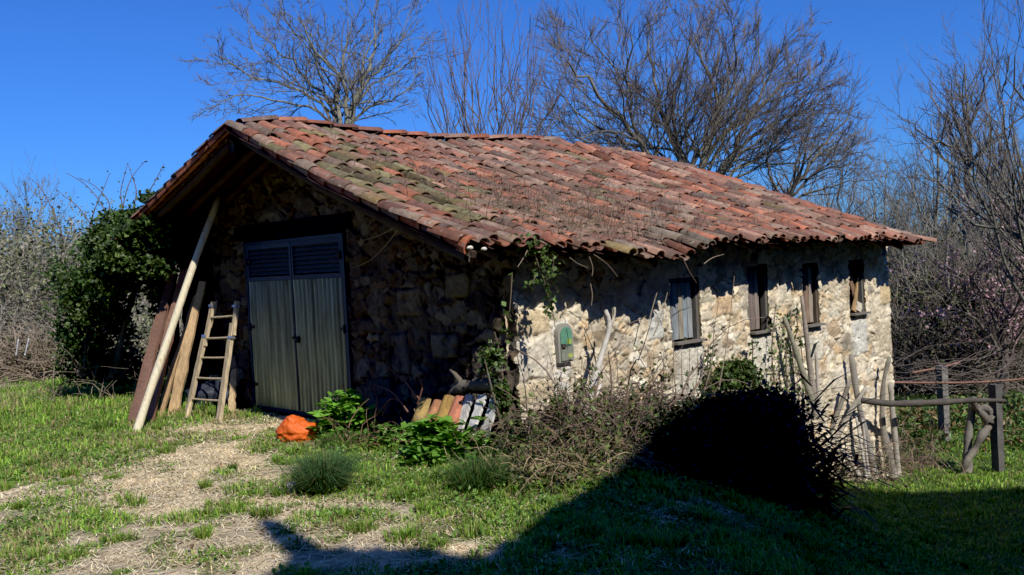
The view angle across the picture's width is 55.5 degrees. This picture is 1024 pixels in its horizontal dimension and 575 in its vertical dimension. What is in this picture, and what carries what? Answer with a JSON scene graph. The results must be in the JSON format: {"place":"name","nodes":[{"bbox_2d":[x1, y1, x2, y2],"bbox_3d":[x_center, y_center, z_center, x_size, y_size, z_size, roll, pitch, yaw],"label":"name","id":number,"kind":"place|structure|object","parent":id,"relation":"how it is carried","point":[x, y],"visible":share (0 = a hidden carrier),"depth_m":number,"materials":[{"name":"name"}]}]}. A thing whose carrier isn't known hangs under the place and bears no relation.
{"place":"outdoors","nodes":[
{"label":"outdoors","id":0,"kind":"place"},
{"bbox_2d":[0,373,1023,574],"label":"grass","id":1,"kind":"structure","parent":0,"point":[806,541],"depth_m":7.51,"materials":[{"name":"plant"}]},
{"bbox_2d":[373,368,422,417],"bbox_3d":[-1.135,1.058,9.623,0.020,0.528,0.842,-4,2,-43],"label":"bare briar","id":2,"kind":"object","parent":1,"relation":"on","point":[415,395],"visible":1,"depth_m":9.59,"materials":[{"name":"plant"}]},
{"bbox_2d":[411,397,430,421],"bbox_3d":[-0.901,1.235,9.674,0.173,0.277,0.235,-2,2,34],"label":"clay roof tile","id":3,"kind":"object","parent":1,"relation":"on","point":[422,408],"visible":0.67,"depth_m":9.65,"materials":[{"name":"ceramic"}]},
{"bbox_2d":[425,399,441,421],"bbox_3d":[-0.777,1.238,9.522,0.175,0.272,0.240,-2,2,40],"label":"clay roof tile","id":4,"kind":"object","parent":1,"relation":"on","point":[435,406],"visible":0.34,"depth_m":9.53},
{"bbox_2d":[448,395,464,429],"bbox_3d":[-0.545,1.195,9.258,0.174,0.317,0.267,-2,2,38],"label":"clay roof tile","id":5,"kind":"object","parent":1,"relation":"on","point":[455,408],"visible":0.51,"depth_m":9.25,"materials":[{"name":"ceramic"}]},
{"bbox_2d":[455,394,474,431],"bbox_3d":[-0.456,1.208,9.204,0.110,0.373,0.228,-2,2,45],"label":"weathered board","id":6,"kind":"object","parent":1,"relation":"on","point":[466,406],"visible":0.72,"depth_m":9.21,"materials":[{"name":"silver wood"}]},
{"bbox_2d":[465,394,487,435],"bbox_3d":[-0.335,1.200,9.060,0.114,0.388,0.250,-2,2,43],"label":"weathered board","id":7,"kind":"object","parent":1,"relation":"on","point":[478,409],"visible":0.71,"depth_m":9.06,"materials":[{"name":"silver wood"}]},
{"bbox_2d":[782,316,819,414],"bbox_3d":[3.620,0.979,12.200,0.411,1.261,0.084,-3,1,6],"label":"vine stake","id":8,"kind":"object","parent":1,"relation":"on","point":[802,370],"visible":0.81,"depth_m":12.17,"materials":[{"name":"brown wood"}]},
{"bbox_2d":[0,248,1023,574],"bbox_3d":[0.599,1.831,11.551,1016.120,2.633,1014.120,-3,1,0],"label":"ground","id":9,"kind":"structure","parent":0,"point":[300,556],"depth_m":7.03,"materials":[{"name":"soil"}]},
{"bbox_2d":[0,312,66,382],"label":"brush pile","id":10,"kind":"object","parent":9,"relation":"on","point":[23,347],"visible":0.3,"depth_m":18.79,"materials":[{"name":"brown plant"}]},
{"bbox_2d":[0,159,68,253],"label":"woodland tree","id":11,"kind":"object","parent":9,"relation":"on","point":[26,197],"visible":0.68,"depth_m":54.42,"materials":[{"name":"brown plant"}]},
{"bbox_2d":[0,303,73,382],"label":"brush pile","id":12,"kind":"object","parent":9,"relation":"on","point":[10,345],"visible":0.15,"depth_m":19.21,"materials":[{"name":"brown plant"}]},
{"bbox_2d":[0,152,76,249],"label":"woodland tree","id":13,"kind":"object","parent":9,"relation":"on","point":[54,195],"visible":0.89,"depth_m":47.48,"materials":[{"name":"brown plant"}]},
{"bbox_2d":[0,306,144,384],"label":"brush pile","id":14,"kind":"object","parent":9,"relation":"on","point":[42,366],"visible":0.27,"depth_m":18.46,"materials":[{"name":"brown plant"}]},
{"bbox_2d":[0,178,182,347],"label":"scrub","id":15,"kind":"object","parent":9,"relation":"on","point":[19,263],"visible":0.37,"depth_m":24.34,"materials":[{"name":"plant"}]},
{"bbox_2d":[12,188,179,400],"bbox_3d":[-5.681,0.146,14.304,3.844,3.110,2.255,-2,2,36],"label":"ivy","id":16,"kind":"object","parent":9,"relation":"on","point":[109,273],"visible":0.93,"depth_m":14.31,"materials":[{"name":"green plant"}]},
{"bbox_2d":[29,161,164,239],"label":"briar shoots","id":17,"kind":"object","parent":16,"relation":"attached to","point":[120,197],"visible":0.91,"depth_m":16.50,"materials":[{"name":"plant"}]},
{"bbox_2d":[41,292,181,384],"bbox_3d":[-6.958,0.950,17.971,3.140,1.802,3.158,-3,1,0],"label":"grey bush","id":18,"kind":"object","parent":9,"relation":"on","point":[145,343],"visible":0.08,"depth_m":17.78,"materials":[{"name":"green plant"}]},
{"bbox_2d":[127,273,177,424],"bbox_3d":[-4.761,0.777,12.946,0.200,1.938,1.775,-3,1,0],"label":"board","id":19,"kind":"object","parent":9,"relation":"on","point":[155,337],"visible":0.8,"depth_m":12.90,"materials":[{"name":"brown wood"}]},
{"bbox_2d":[146,269,187,422],"bbox_3d":[-4.566,0.743,12.900,0.164,1.963,1.429,-3,1,6],"label":"board","id":20,"kind":"object","parent":9,"relation":"on","point":[151,412],"visible":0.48,"depth_m":12.71,"materials":[{"name":"brown wood"}]},
{"bbox_2d":[158,295,194,416],"bbox_3d":[-4.467,0.911,13.046,0.106,1.582,0.864,-2,2,25],"label":"board","id":21,"kind":"object","parent":9,"relation":"on","point":[170,378],"visible":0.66,"depth_m":12.92,"materials":[{"name":"brown wood"}]},
{"bbox_2d":[132,196,222,431],"bbox_3d":[-4.191,0.267,12.238,0.143,2.913,1.709,-2,2,26],"label":"peeled pole","id":22,"kind":"object","parent":9,"relation":"on","point":[154,377],"visible":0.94,"depth_m":12.16,"materials":[{"name":"brown wood"}]},
{"bbox_2d":[168,281,206,414],"bbox_3d":[-4.284,0.805,12.903,0.164,1.771,0.659,-2,2,41],"label":"board","id":23,"kind":"object","parent":9,"relation":"on","point":[181,374],"visible":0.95,"depth_m":12.85,"materials":[{"name":"brown wood"}]},
{"bbox_2d":[181,377,237,405],"bbox_3d":[-4.178,1.473,13.322,1.320,0.558,0.496,-2,2,37],"label":"tarpaulin bundle","id":24,"kind":"object","parent":9,"relation":"on","point":[211,390],"visible":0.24,"depth_m":13.12,"materials":[{"name":"plastic"}]},
{"bbox_2d":[184,301,239,422],"bbox_3d":[-3.773,0.923,12.275,0.425,1.488,0.923,-5,2,-45],"label":"ladder","id":25,"kind":"object","parent":9,"relation":"on","point":[205,338],"visible":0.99,"depth_m":12.12,"materials":[{"name":"brown wood"}]},
{"bbox_2d":[228,369,237,411],"bbox_3d":[-3.643,1.366,12.731,0.119,0.586,0.370,-3,1,0],"label":"board","id":26,"kind":"object","parent":9,"relation":"on","point":[233,384],"visible":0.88,"depth_m":12.73,"materials":[{"name":"brown wood"}]},
{"bbox_2d":[275,415,319,442],"bbox_3d":[-2.267,1.492,10.283,0.458,0.308,0.385,-3,1,0],"label":"plastic sack","id":27,"kind":"object","parent":9,"relation":"on","point":[293,428],"visible":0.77,"depth_m":10.16,"materials":[{"name":"plastic"}]},
{"bbox_2d":[171,0,462,125],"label":"bare tree","id":28,"kind":"object","parent":9,"relation":"on","point":[357,96],"visible":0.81,"depth_m":19.91,"materials":[{"name":"brown plant"}]},
{"bbox_2d":[239,440,396,496],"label":"grass tussock","id":29,"kind":"object","parent":9,"relation":"on","point":[319,475],"depth_m":7.71,"materials":[{"name":"plant"}]},
{"bbox_2d":[302,427,367,448],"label":"grass tussock","id":30,"kind":"object","parent":9,"relation":"on","point":[329,437],"depth_m":9.66,"materials":[{"name":"plant"}]},
{"bbox_2d":[307,388,385,438],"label":"leafy plant","id":31,"kind":"object","parent":9,"relation":"on","point":[344,405],"visible":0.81,"depth_m":10.18,"materials":[{"name":"green plant"}]},
{"bbox_2d":[307,393,427,453],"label":"leafy plant","id":32,"kind":"object","parent":9,"relation":"on","point":[369,436],"visible":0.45,"depth_m":9.65,"materials":[{"name":"green plant"}]},
{"bbox_2d":[354,422,426,447],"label":"leafy plant","id":33,"kind":"object","parent":9,"relation":"on","point":[397,429],"visible":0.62,"depth_m":9.47,"materials":[{"name":"green plant"}]},
{"bbox_2d":[0,407,807,574],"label":"straw","id":34,"kind":"object","parent":9,"relation":"on","point":[175,472],"visible":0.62,"depth_m":7.38,"materials":[{"name":"plant"}]},
{"bbox_2d":[397,413,491,464],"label":"leafy plant","id":35,"kind":"object","parent":9,"relation":"on","point":[437,435],"visible":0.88,"depth_m":8.71,"materials":[{"name":"green plant"}]},
{"bbox_2d":[435,395,454,419],"bbox_3d":[-0.661,1.207,9.382,0.174,0.328,0.268,-2,2,38],"label":"clay roof tile","id":36,"kind":"object","parent":9,"relation":"on","point":[445,406],"visible":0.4,"depth_m":9.39,"materials":[{"name":"ceramic"}]},
{"bbox_2d":[401,445,529,493],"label":"grass tussock","id":37,"kind":"object","parent":9,"relation":"on","point":[477,475],"depth_m":7.52,"materials":[{"name":"plant"}]},
{"bbox_2d":[474,396,499,455],"bbox_3d":[-0.232,1.265,8.941,0.283,0.520,0.122,-4,2,-33],"label":"weathered board","id":38,"kind":"object","parent":9,"relation":"on","point":[490,414],"visible":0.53,"depth_m":8.94,"materials":[{"name":"silver wood"}]},
{"bbox_2d":[407,0,584,135],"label":"coppice","id":39,"kind":"object","parent":9,"relation":"on","point":[500,128],"visible":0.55,"depth_m":20.79,"materials":[{"name":"brown plant"}]},
{"bbox_2d":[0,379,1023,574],"bbox_3d":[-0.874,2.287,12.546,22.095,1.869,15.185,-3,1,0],"label":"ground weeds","id":40,"kind":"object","parent":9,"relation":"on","point":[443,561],"visible":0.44,"depth_m":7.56,"materials":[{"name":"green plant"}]},
{"bbox_2d":[475,428,548,458],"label":"leafy plant","id":41,"kind":"object","parent":9,"relation":"on","point":[517,437],"visible":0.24,"depth_m":8.78,"materials":[{"name":"green plant"}]},
{"bbox_2d":[95,115,936,481],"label":"stone barn","id":42,"kind":"structure","parent":9,"relation":"on","point":[423,293],"depth_m":11.41,"materials":[{"name":"brown stone"}]},
{"bbox_2d":[244,233,356,420],"bbox_3d":[-2.634,0.484,11.965,0.145,2.180,2.325,-4,2,-43],"label":"double door","id":43,"kind":"structure","parent":42,"relation":"in","point":[300,337],"depth_m":11.89,"materials":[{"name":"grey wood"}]},
{"bbox_2d":[449,367,509,394],"bbox_3d":[-0.299,0.880,9.245,0.201,0.330,0.861,-4,2,-43],"label":"gnarled log","id":44,"kind":"object","parent":42,"relation":"attached to","point":[460,386],"visible":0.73,"depth_m":9.27,"materials":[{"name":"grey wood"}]},
{"bbox_2d":[477,321,575,449],"bbox_3d":[0.190,0.959,9.052,1.025,1.325,0.451,-4,2,-33],"label":"corner ivy","id":45,"kind":"object","parent":42,"relation":"attached to","point":[502,405],"visible":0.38,"depth_m":8.94,"materials":[{"name":"green plant"}]},
{"bbox_2d":[502,232,564,324],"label":"hanging ivy","id":46,"kind":"object","parent":42,"relation":"hanging from","point":[549,262],"visible":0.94,"depth_m":8.72,"materials":[{"name":"green plant"}]},
{"bbox_2d":[300,124,798,258],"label":"roof weeds","id":47,"kind":"object","parent":42,"relation":"on","point":[538,208],"visible":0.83,"depth_m":10.49,"materials":[{"name":"plant"}]},
{"bbox_2d":[553,323,573,362],"bbox_3d":[0.519,0.545,9.618,0.214,0.383,0.110,-4,2,-43],"label":"meter box","id":48,"kind":"object","parent":42,"relation":"attached to","point":[563,341],"visible":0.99,"depth_m":9.57,"materials":[{"name":"paint"}]},
{"bbox_2d":[560,327,571,344],"bbox_3d":[0.533,0.479,9.598,0.157,0.181,0.010,-4,2,-43],"label":"door","id":49,"kind":"structure","parent":48,"relation":"in","point":[565,334],"depth_m":9.59,"materials":[{"name":"paint"}]},
{"bbox_2d":[518,249,723,305],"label":"dry creeper","id":50,"kind":"object","parent":42,"relation":"hanging from","point":[609,266],"visible":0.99,"depth_m":9.18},
{"bbox_2d":[668,276,706,346],"bbox_3d":[1.916,0.265,11.136,0.640,0.830,0.330,-4,2,-43],"label":"window","id":51,"kind":"structure","parent":42,"relation":"in","point":[684,296],"depth_m":11.16,"materials":[{"name":"wood"}]},
{"bbox_2d":[696,352,789,397],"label":"wall ivy","id":52,"kind":"object","parent":42,"relation":"attached to","point":[734,369],"depth_m":11.33,"materials":[{"name":"green plant"}]},
{"bbox_2d":[703,303,807,402],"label":"climbing ivy","id":53,"kind":"object","parent":42,"relation":"attached to","point":[710,354],"visible":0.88,"depth_m":12.15,"materials":[{"name":"green plant"}]},
{"bbox_2d":[746,264,775,335],"bbox_3d":[3.007,0.151,12.159,0.540,0.930,0.330,-4,2,-43],"label":"window","id":54,"kind":"structure","parent":42,"relation":"in","point":[758,305],"depth_m":12.18,"materials":[{"name":"wood"}]},
{"bbox_2d":[800,263,825,326],"bbox_3d":[3.918,0.100,13.013,0.500,0.930,0.330,-4,2,-43],"label":"window","id":55,"kind":"structure","parent":42,"relation":"in","point":[810,288],"depth_m":13.06,"materials":[{"name":"wood"}]},
{"bbox_2d":[848,259,870,316],"bbox_3d":[4.834,-0.001,13.874,0.540,0.870,0.330,-4,2,-43],"label":"window","id":56,"kind":"structure","parent":42,"relation":"in","point":[856,267],"depth_m":13.96,"materials":[{"name":"wood"}]},
{"bbox_2d":[430,420,664,500],"bbox_3d":[0.160,1.582,7.892,1.950,1.108,1.612,-2,2,31],"label":"bramble","id":57,"kind":"object","parent":9,"relation":"on","point":[576,465],"visible":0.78,"depth_m":7.69,"materials":[{"name":"brown plant"}]},
{"bbox_2d":[460,316,705,488],"bbox_3d":[0.688,1.403,8.692,2.329,2.121,2.458,-3,1,0],"label":"bramble","id":58,"kind":"object","parent":9,"relation":"on","point":[565,430],"visible":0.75,"depth_m":8.44,"materials":[{"name":"brown plant"}]},
{"bbox_2d":[510,317,764,468],"bbox_3d":[0.921,1.274,9.407,2.655,2.194,2.719,-4,2,-30],"label":"bramble","id":59,"kind":"object","parent":9,"relation":"on","point":[631,398],"visible":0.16,"depth_m":9.29,"materials":[{"name":"brown plant"}]},
{"bbox_2d":[585,307,615,415],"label":"dead branch","id":60,"kind":"object","parent":59,"relation":"in","point":[598,365],"visible":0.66,"depth_m":9.47,"materials":[{"name":"wood"}]},
{"bbox_2d":[616,352,747,412],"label":"bramble","id":61,"kind":"object","parent":9,"relation":"on","point":[623,379],"visible":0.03,"depth_m":10.18,"materials":[{"name":"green plant"}]},
{"bbox_2d":[487,0,893,195],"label":"bare tree","id":62,"kind":"object","parent":9,"relation":"on","point":[711,126],"visible":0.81,"depth_m":23.66,"materials":[{"name":"brown plant"}]},
{"bbox_2d":[649,276,734,400],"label":"tall canes","id":63,"kind":"object","parent":9,"relation":"on","point":[689,349],"visible":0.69,"depth_m":10.60,"materials":[{"name":"plant"}]},
{"bbox_2d":[630,378,834,515],"bbox_3d":[1.859,1.497,8.579,1.896,1.404,1.588,-3,1,0],"label":"dark bush","id":64,"kind":"object","parent":9,"relation":"on","point":[755,443],"visible":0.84,"depth_m":8.29,"materials":[{"name":"black plant"}]},
{"bbox_2d":[800,296,818,408],"bbox_3d":[3.756,0.824,12.296,0.167,1.446,0.091,-2,2,22],"label":"vine stake","id":65,"kind":"object","parent":9,"relation":"on","point":[809,362],"visible":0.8,"depth_m":12.27,"materials":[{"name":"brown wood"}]},
{"bbox_2d":[814,352,821,415],"bbox_3d":[3.921,1.238,12.494,0.063,0.824,0.067,-4,2,-22],"label":"vine stake","id":66,"kind":"object","parent":9,"relation":"on","point":[817,372],"visible":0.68,"depth_m":12.48,"materials":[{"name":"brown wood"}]},
{"bbox_2d":[745,49,910,202],"bbox_3d":[7.313,-1.662,22.766,3.928,8.286,3.211,-3,1,0],"label":"bare tree","id":67,"kind":"object","parent":9,"relation":"on","point":[796,180],"visible":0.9,"depth_m":22.73,"materials":[{"name":"brown plant"}]},
{"bbox_2d":[749,342,910,526],"bbox_3d":[2.800,1.440,9.271,1.709,1.752,1.899,-3,1,0],"label":"spiky plant","id":68,"kind":"object","parent":9,"relation":"on","point":[830,458],"visible":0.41,"depth_m":9.07,"materials":[{"name":"black plant"}]},
{"bbox_2d":[778,93,882,215],"bbox_3d":[10.746,-2.369,33.700,3.205,8.896,4.148,-4,2,-18],"label":"woodland tree","id":69,"kind":"object","parent":9,"relation":"on","point":[837,198],"visible":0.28,"depth_m":33.33,"materials":[{"name":"brown plant"}]},
{"bbox_2d":[780,139,890,219],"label":"woodland tree","id":70,"kind":"object","parent":9,"relation":"on","point":[827,203],"visible":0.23,"depth_m":32.39,"materials":[{"name":"brown plant"}]},
{"bbox_2d":[829,382,851,432],"bbox_3d":[4.445,1.621,13.200,0.354,0.683,0.071,-3,1,-3],"label":"vine stake","id":71,"kind":"object","parent":9,"relation":"on","point":[844,395],"visible":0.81,"depth_m":13.17,"materials":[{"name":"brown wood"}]},
{"bbox_2d":[835,386,867,440],"bbox_3d":[4.622,1.723,13.295,0.522,0.735,0.088,-3,1,0],"label":"vine stake","id":72,"kind":"object","parent":9,"relation":"on","point":[858,398],"visible":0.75,"depth_m":13.27,"materials":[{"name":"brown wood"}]},
{"bbox_2d":[849,354,878,474],"bbox_3d":[4.840,1.753,13.398,0.327,1.688,0.099,-3,1,9],"label":"vine stake","id":73,"kind":"object","parent":9,"relation":"on","point":[853,374],"visible":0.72,"depth_m":13.37,"materials":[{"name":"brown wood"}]},
{"bbox_2d":[830,139,927,252],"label":"woodland tree","id":74,"kind":"object","parent":9,"relation":"on","point":[874,209],"visible":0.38,"depth_m":33.32,"materials":[{"name":"brown plant"}]},
{"bbox_2d":[822,431,946,497],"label":"bramble","id":75,"kind":"object","parent":9,"relation":"on","point":[878,471],"visible":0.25,"depth_m":13.21,"materials":[{"name":"brown plant"}]},
{"bbox_2d":[879,356,898,477],"bbox_3d":[5.395,1.864,13.986,0.245,1.749,0.150,-3,1,0],"label":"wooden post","id":76,"kind":"object","parent":9,"relation":"on","point":[883,430],"visible":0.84,"depth_m":13.96,"materials":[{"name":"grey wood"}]},
{"bbox_2d":[841,112,944,261],"bbox_3d":[14.434,-2.531,36.590,4.154,8.652,5.337,-2,2,29],"label":"woodland tree","id":77,"kind":"object","parent":9,"relation":"on","point":[893,193],"visible":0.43,"depth_m":36.22,"materials":[{"name":"brown plant"}]},
{"bbox_2d":[888,384,901,473],"bbox_3d":[5.542,2.056,14.093,0.138,1.328,0.104,-2,2,22],"label":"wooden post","id":78,"kind":"object","parent":9,"relation":"on","point":[893,424],"visible":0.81,"depth_m":14.06,"materials":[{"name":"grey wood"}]},
{"bbox_2d":[861,138,972,245],"bbox_3d":[15.944,-2.208,36.439,4.784,7.833,3.723,-4,2,-31],"label":"woodland tree","id":79,"kind":"object","parent":9,"relation":"on","point":[926,180],"visible":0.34,"depth_m":36.32,"materials":[{"name":"brown plant"}]},
{"bbox_2d":[875,149,964,352],"bbox_3d":[9.568,-0.445,22.829,1.984,5.694,2.568,-2,2,26],"label":"woodland tree","id":80,"kind":"object","parent":9,"relation":"on","point":[898,227],"visible":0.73,"depth_m":22.84,"materials":[{"name":"brown plant"}]},
{"bbox_2d":[879,157,962,246],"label":"woodland tree","id":81,"kind":"object","parent":9,"relation":"on","point":[918,198],"visible":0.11,"depth_m":39.86,"materials":[{"name":"brown plant"}]},
{"bbox_2d":[821,186,1023,399],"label":"undergrowth","id":82,"kind":"object","parent":9,"relation":"on","point":[903,345],"visible":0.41,"depth_m":22.02,"materials":[{"name":"plant"}]},
{"bbox_2d":[873,63,984,261],"bbox_3d":[12.914,-2.486,30.844,3.323,9.011,4.300,-2,2,44],"label":"woodland tree","id":83,"kind":"object","parent":9,"relation":"on","point":[935,208],"visible":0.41,"depth_m":30.15,"materials":[{"name":"brown plant"}]},
{"bbox_2d":[877,407,982,484],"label":"bramble","id":84,"kind":"object","parent":9,"relation":"on","point":[913,455],"visible":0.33,"depth_m":14.59,"materials":[{"name":"brown plant"}]},
{"bbox_2d":[842,0,1023,302],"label":"bare tree","id":85,"kind":"object","parent":9,"relation":"on","point":[1018,220],"visible":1,"depth_m":18.09,"materials":[{"name":"brown plant"}]},
{"bbox_2d":[862,132,1023,387],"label":"woodland tree","id":86,"kind":"object","parent":9,"relation":"on","point":[946,260],"visible":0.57,"depth_m":22.23,"materials":[{"name":"brown plant"}]},
{"bbox_2d":[935,365,950,441],"bbox_3d":[7.326,2.006,16.544,0.144,1.355,0.130,-4,2,-25],"label":"square post","id":87,"kind":"object","parent":9,"relation":"on","point":[943,415],"visible":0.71,"depth_m":16.50,"materials":[{"name":"wood"}]},
{"bbox_2d":[911,361,960,373],"bbox_3d":[7.232,1.363,16.596,0.940,0.147,0.049,-3,1,-13],"label":"rusty pipe","id":88,"kind":"object","parent":87,"relation":"on","point":[930,369],"visible":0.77,"depth_m":16.54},
{"bbox_2d":[893,324,1023,449],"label":"trained vine","id":89,"kind":"object","parent":88,"relation":"on","point":[968,373],"visible":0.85,"depth_m":15.54,"materials":[{"name":"plant"}]},
{"bbox_2d":[894,378,1023,383],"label":"rusty pipe","id":90,"kind":"object","parent":87,"relation":"on","point":[961,382],"visible":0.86,"depth_m":15.04,"materials":[{"name":"metal"}]},
{"bbox_2d":[866,8,1023,270],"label":"bare tree","id":91,"kind":"object","parent":9,"relation":"on","point":[968,163],"visible":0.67,"depth_m":26.74,"materials":[{"name":"brown plant"}]},
{"bbox_2d":[887,185,1004,357],"bbox_3d":[9.923,-0.051,23.229,2.531,4.852,3.252,-3,1,-1],"label":"woodland tree","id":92,"kind":"object","parent":9,"relation":"on","point":[925,268],"visible":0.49,"depth_m":22.89,"materials":[{"name":"brown plant"}]},
{"bbox_2d":[887,133,1004,255],"bbox_3d":[15.425,-1.790,33.307,4.596,7.246,3.577,-2,2,30],"label":"woodland tree","id":93,"kind":"object","parent":9,"relation":"on","point":[932,213],"visible":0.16,"depth_m":33.62,"materials":[{"name":"brown plant"}]},
{"bbox_2d":[890,186,1023,396],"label":"plum tree","id":94,"kind":"object","parent":9,"relation":"on","point":[1009,309],"visible":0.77,"depth_m":20.42,"materials":[{"name":"brown plant"}]},
{"bbox_2d":[895,390,1023,452],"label":"bank weeds","id":95,"kind":"object","parent":9,"relation":"on","point":[1009,425],"visible":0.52,"depth_m":17.14,"materials":[{"name":"green plant"}]},
{"bbox_2d":[914,76,1021,248],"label":"woodland tree","id":96,"kind":"object","parent":9,"relation":"on","point":[957,156],"visible":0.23,"depth_m":42.16,"materials":[{"name":"brown plant"}]},
{"bbox_2d":[913,149,1023,253],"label":"woodland tree","id":97,"kind":"object","parent":9,"relation":"on","point":[951,209],"visible":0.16,"depth_m":32.09,"materials":[{"name":"brown plant"}]},
{"bbox_2d":[962,397,975,472],"bbox_3d":[6.710,2.162,14.309,0.264,1.097,0.159,-4,2,-22],"label":"forked prop","id":98,"kind":"object","parent":9,"relation":"on","point":[968,433],"visible":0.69,"depth_m":14.25,"materials":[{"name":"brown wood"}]},
{"bbox_2d":[927,2,1023,247],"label":"woodland tree","id":99,"kind":"object","parent":9,"relation":"on","point":[1004,84],"visible":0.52,"depth_m":29.90,"materials":[{"name":"brown plant"}]},
{"bbox_2d":[959,396,994,473],"bbox_3d":[6.755,2.159,14.151,0.549,1.168,0.180,-3,1,0],"label":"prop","id":100,"kind":"object","parent":9,"relation":"on","point":[984,411],"visible":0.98,"depth_m":14.11,"materials":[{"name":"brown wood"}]},
{"bbox_2d":[934,172,1023,312],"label":"woodland tree","id":101,"kind":"object","parent":9,"relation":"on","point":[984,223],"visible":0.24,"depth_m":23.30,"materials":[{"name":"brown plant"}]},
{"bbox_2d":[965,264,993,383],"bbox_3d":[10.773,0.876,22.511,0.794,2.842,0.761,-3,1,0],"label":"ivied trunk","id":102,"kind":"object","parent":9,"relation":"on","point":[979,272],"visible":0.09,"depth_m":22.42,"materials":[{"name":"green plant"}]},
{"bbox_2d":[941,116,1023,285],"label":"woodland tree","id":103,"kind":"object","parent":9,"relation":"on","point":[981,214],"visible":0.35,"depth_m":23.47,"materials":[{"name":"brown plant"}]},
{"bbox_2d":[950,93,1023,235],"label":"woodland tree","id":104,"kind":"object","parent":9,"relation":"on","point":[1017,188],"visible":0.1,"depth_m":31.12,"materials":[{"name":"brown plant"}]},
{"bbox_2d":[988,383,1004,472],"bbox_3d":[7.090,2.082,14.245,0.135,1.338,0.125,-4,2,-25],"label":"square post","id":105,"kind":"object","parent":9,"relation":"on","point":[997,441],"visible":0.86,"depth_m":14.20,"materials":[{"name":"wood"}]},
{"bbox_2d":[861,397,1006,406],"bbox_3d":[5.969,1.587,13.841,2.552,0.324,0.162,-4,2,-19],"label":"fence rail","id":106,"kind":"object","parent":105,"relation":"attached to","point":[918,402],"visible":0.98,"depth_m":13.80,"materials":[{"name":"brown wood"}]},
{"bbox_2d":[0,0,1023,269],"label":"sky","id":107,"kind":"structure","parent":0,"point":[95,86],"materials":[{"name":"blue"}]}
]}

